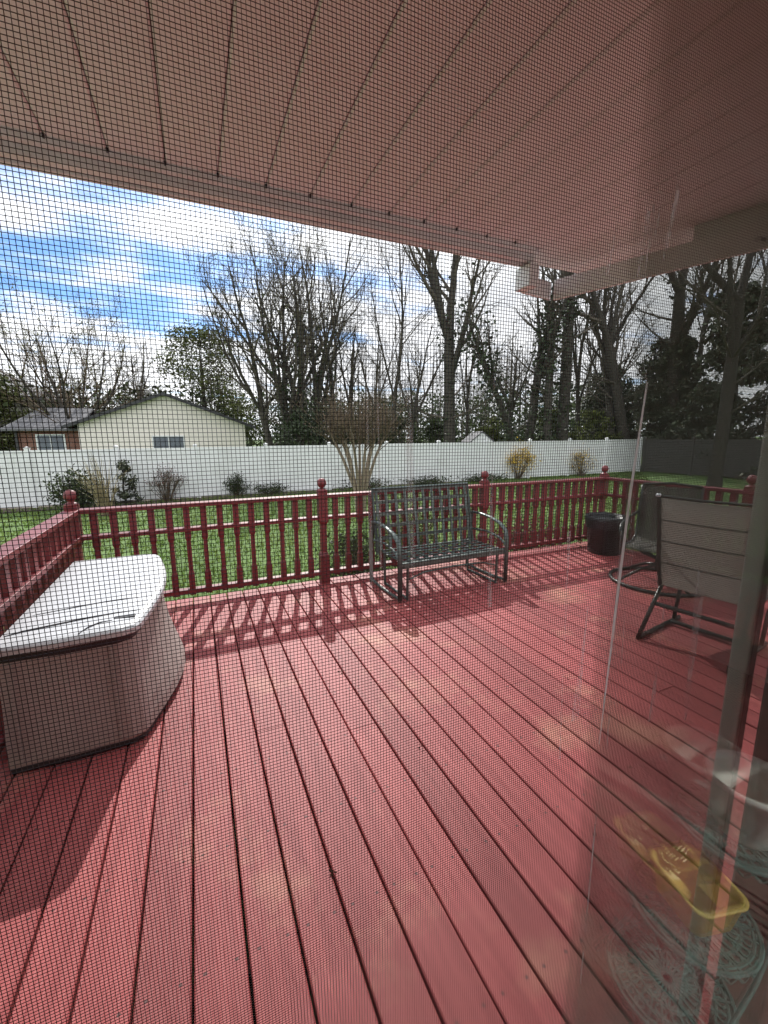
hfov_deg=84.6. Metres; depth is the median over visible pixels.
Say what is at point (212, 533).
grass
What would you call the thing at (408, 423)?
thicket bush
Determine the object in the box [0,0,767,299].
porch roof
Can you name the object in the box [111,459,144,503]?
young conifer
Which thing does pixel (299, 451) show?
yard fence
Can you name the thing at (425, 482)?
hedge plant
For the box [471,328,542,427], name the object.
bare tree
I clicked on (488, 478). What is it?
hedge plant
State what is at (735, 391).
evergreen tree
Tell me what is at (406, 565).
glider bench
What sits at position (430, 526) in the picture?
railing shrub
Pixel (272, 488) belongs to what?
plant
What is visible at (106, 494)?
dry grass clump
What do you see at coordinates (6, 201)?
sky
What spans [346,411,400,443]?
thicket bush
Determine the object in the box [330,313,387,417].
bare tree
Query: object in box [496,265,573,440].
ivy tree
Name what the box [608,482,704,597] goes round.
sling chair
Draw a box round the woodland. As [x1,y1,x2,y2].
[3,300,740,443]
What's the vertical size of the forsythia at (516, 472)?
2.071 m
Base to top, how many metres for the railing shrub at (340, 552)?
1.206 m
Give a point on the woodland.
(378, 387)
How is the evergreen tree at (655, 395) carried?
on the ground at (260, 537)
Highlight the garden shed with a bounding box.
[461,431,494,441]
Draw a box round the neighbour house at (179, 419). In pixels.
[0,392,254,450]
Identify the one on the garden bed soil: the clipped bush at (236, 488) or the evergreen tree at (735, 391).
the clipped bush at (236, 488)
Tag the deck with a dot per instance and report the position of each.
(500, 885)
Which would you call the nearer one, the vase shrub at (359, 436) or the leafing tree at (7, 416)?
the vase shrub at (359, 436)
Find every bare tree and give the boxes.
[105,309,175,399]
[176,229,347,445]
[190,215,385,444]
[212,211,374,445]
[284,229,364,432]
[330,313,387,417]
[343,304,411,423]
[351,239,444,443]
[371,299,462,443]
[437,297,498,437]
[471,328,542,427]
[533,276,658,435]
[572,281,664,428]
[621,257,756,438]
[686,250,764,436]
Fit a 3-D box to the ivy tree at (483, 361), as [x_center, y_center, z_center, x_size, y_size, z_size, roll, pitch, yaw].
[6.755,-7.364,23.236,7.591,12.265,4.198,-5,11,-24]
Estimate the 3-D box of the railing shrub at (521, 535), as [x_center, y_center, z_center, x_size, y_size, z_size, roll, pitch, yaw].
[2.272,0.468,6.272,1.799,1.206,2.146,-5,11,-24]
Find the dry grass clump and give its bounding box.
[64,452,132,516]
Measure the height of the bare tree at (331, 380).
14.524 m
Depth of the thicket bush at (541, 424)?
25.86 m
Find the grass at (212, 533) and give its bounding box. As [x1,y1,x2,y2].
[0,471,656,601]
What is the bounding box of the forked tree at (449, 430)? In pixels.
[386,243,529,441]
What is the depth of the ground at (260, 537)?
9.52 m
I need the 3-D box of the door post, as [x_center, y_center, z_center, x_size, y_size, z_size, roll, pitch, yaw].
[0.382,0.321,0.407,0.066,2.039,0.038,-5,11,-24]
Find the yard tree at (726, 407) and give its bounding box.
[655,250,767,486]
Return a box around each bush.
[39,463,109,509]
[144,466,186,500]
[222,471,251,495]
[271,408,331,445]
[303,405,355,444]
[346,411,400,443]
[386,413,425,445]
[419,416,460,441]
[471,416,507,441]
[534,406,561,440]
[568,409,623,439]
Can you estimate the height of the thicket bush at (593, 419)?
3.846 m
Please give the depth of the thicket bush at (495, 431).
26.72 m
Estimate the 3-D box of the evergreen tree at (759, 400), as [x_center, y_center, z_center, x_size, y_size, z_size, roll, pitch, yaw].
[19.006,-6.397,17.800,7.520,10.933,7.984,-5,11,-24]
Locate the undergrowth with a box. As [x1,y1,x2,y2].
[0,375,764,454]
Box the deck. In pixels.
[0,541,767,1023]
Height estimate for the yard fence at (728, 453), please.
2.174 m
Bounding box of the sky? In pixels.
[0,165,767,439]
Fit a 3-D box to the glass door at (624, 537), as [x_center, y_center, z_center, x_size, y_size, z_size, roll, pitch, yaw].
[0.831,0.316,0.497,1.713,2.005,0.030,-5,11,-24]
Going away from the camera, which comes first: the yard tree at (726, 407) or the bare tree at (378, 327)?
the yard tree at (726, 407)
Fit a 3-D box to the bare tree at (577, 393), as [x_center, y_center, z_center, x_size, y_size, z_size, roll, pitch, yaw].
[13.007,-10.626,26.560,7.116,15.764,6.374,-5,11,-24]
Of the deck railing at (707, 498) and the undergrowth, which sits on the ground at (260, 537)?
the undergrowth
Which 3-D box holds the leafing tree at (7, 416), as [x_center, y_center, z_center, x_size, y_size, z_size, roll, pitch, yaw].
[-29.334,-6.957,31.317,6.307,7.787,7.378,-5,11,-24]
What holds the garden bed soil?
on the ground at (260, 537)
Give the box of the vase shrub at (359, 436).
[292,376,412,517]
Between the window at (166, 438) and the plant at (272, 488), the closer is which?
the plant at (272, 488)
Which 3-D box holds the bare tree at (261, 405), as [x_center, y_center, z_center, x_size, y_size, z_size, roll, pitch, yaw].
[-7.551,-9.286,26.646,7.141,13.767,9.990,9,14,43]
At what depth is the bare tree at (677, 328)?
23.19 m
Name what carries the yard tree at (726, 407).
on the ground at (260, 537)
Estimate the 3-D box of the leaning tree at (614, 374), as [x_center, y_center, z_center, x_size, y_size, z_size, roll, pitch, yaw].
[13.429,-9.735,25.106,7.426,14.648,8.401,4,11,24]
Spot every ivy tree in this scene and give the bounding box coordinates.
[447,270,570,441]
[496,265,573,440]
[520,269,606,440]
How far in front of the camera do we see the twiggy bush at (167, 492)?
14.61 m
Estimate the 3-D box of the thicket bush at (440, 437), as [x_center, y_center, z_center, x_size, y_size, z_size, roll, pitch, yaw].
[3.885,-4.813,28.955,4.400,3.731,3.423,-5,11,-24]
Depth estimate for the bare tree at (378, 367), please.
26.13 m
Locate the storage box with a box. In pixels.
[0,554,184,774]
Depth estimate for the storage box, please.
2.03 m
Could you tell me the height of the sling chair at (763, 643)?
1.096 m
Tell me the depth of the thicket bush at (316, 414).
25.48 m
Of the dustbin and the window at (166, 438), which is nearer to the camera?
the dustbin
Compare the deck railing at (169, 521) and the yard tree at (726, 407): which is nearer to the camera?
the deck railing at (169, 521)
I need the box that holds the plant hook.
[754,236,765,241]
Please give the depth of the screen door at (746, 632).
0.18 m
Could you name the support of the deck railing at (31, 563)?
on the deck
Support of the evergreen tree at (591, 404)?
on the ground at (260, 537)
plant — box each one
[251,480,289,494]
[333,477,393,488]
[398,475,453,484]
[457,473,507,481]
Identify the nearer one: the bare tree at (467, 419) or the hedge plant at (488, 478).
the hedge plant at (488, 478)
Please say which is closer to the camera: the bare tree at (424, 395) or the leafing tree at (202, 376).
the bare tree at (424, 395)
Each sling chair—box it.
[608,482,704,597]
[636,493,767,670]
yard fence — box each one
[0,437,642,507]
[641,437,761,477]
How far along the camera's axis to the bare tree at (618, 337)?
27.12 m
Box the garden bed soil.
[0,480,476,513]
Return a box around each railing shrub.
[314,521,395,577]
[367,502,441,566]
[486,514,581,551]
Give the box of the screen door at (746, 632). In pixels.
[0,0,767,1023]
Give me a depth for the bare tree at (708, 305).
26.21 m
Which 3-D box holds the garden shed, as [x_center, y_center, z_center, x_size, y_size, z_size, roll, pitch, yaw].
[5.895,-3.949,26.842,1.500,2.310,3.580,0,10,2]
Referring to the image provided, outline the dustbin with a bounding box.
[585,512,629,555]
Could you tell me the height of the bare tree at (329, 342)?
16.902 m
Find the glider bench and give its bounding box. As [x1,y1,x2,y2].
[369,482,508,601]
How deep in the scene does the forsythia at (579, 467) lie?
20.97 m
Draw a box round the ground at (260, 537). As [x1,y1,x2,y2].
[0,437,762,1022]
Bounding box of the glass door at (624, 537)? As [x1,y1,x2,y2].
[588,382,647,896]
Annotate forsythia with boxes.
[504,437,540,478]
[569,443,595,475]
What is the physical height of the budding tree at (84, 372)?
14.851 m
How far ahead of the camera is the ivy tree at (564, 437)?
24.11 m
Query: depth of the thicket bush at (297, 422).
23.38 m
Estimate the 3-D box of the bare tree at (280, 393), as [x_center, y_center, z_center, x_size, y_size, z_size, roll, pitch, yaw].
[-4.791,-9.077,24.270,9.019,15.346,8.179,0,10,1]
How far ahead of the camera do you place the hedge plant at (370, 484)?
17.27 m
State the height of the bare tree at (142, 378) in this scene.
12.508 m
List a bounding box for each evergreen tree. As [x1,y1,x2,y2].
[570,367,642,444]
[617,334,708,455]
[657,279,767,462]
[729,323,767,479]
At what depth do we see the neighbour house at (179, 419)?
30.60 m
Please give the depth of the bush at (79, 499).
12.53 m
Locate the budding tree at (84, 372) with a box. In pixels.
[0,272,163,422]
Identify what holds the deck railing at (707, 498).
on the deck
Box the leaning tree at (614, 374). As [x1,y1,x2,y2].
[556,275,680,439]
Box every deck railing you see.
[0,510,79,759]
[63,465,609,597]
[605,475,756,541]
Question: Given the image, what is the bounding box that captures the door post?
[708,666,767,1023]
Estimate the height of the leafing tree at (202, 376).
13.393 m
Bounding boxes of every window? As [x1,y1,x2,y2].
[35,434,66,449]
[152,435,184,447]
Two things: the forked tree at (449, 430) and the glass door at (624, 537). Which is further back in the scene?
the forked tree at (449, 430)
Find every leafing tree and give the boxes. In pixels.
[0,366,27,450]
[132,319,269,444]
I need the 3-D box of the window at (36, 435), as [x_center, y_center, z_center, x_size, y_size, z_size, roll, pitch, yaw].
[-23.365,-4.788,29.640,1.700,1.330,0.069,-4,11,-22]

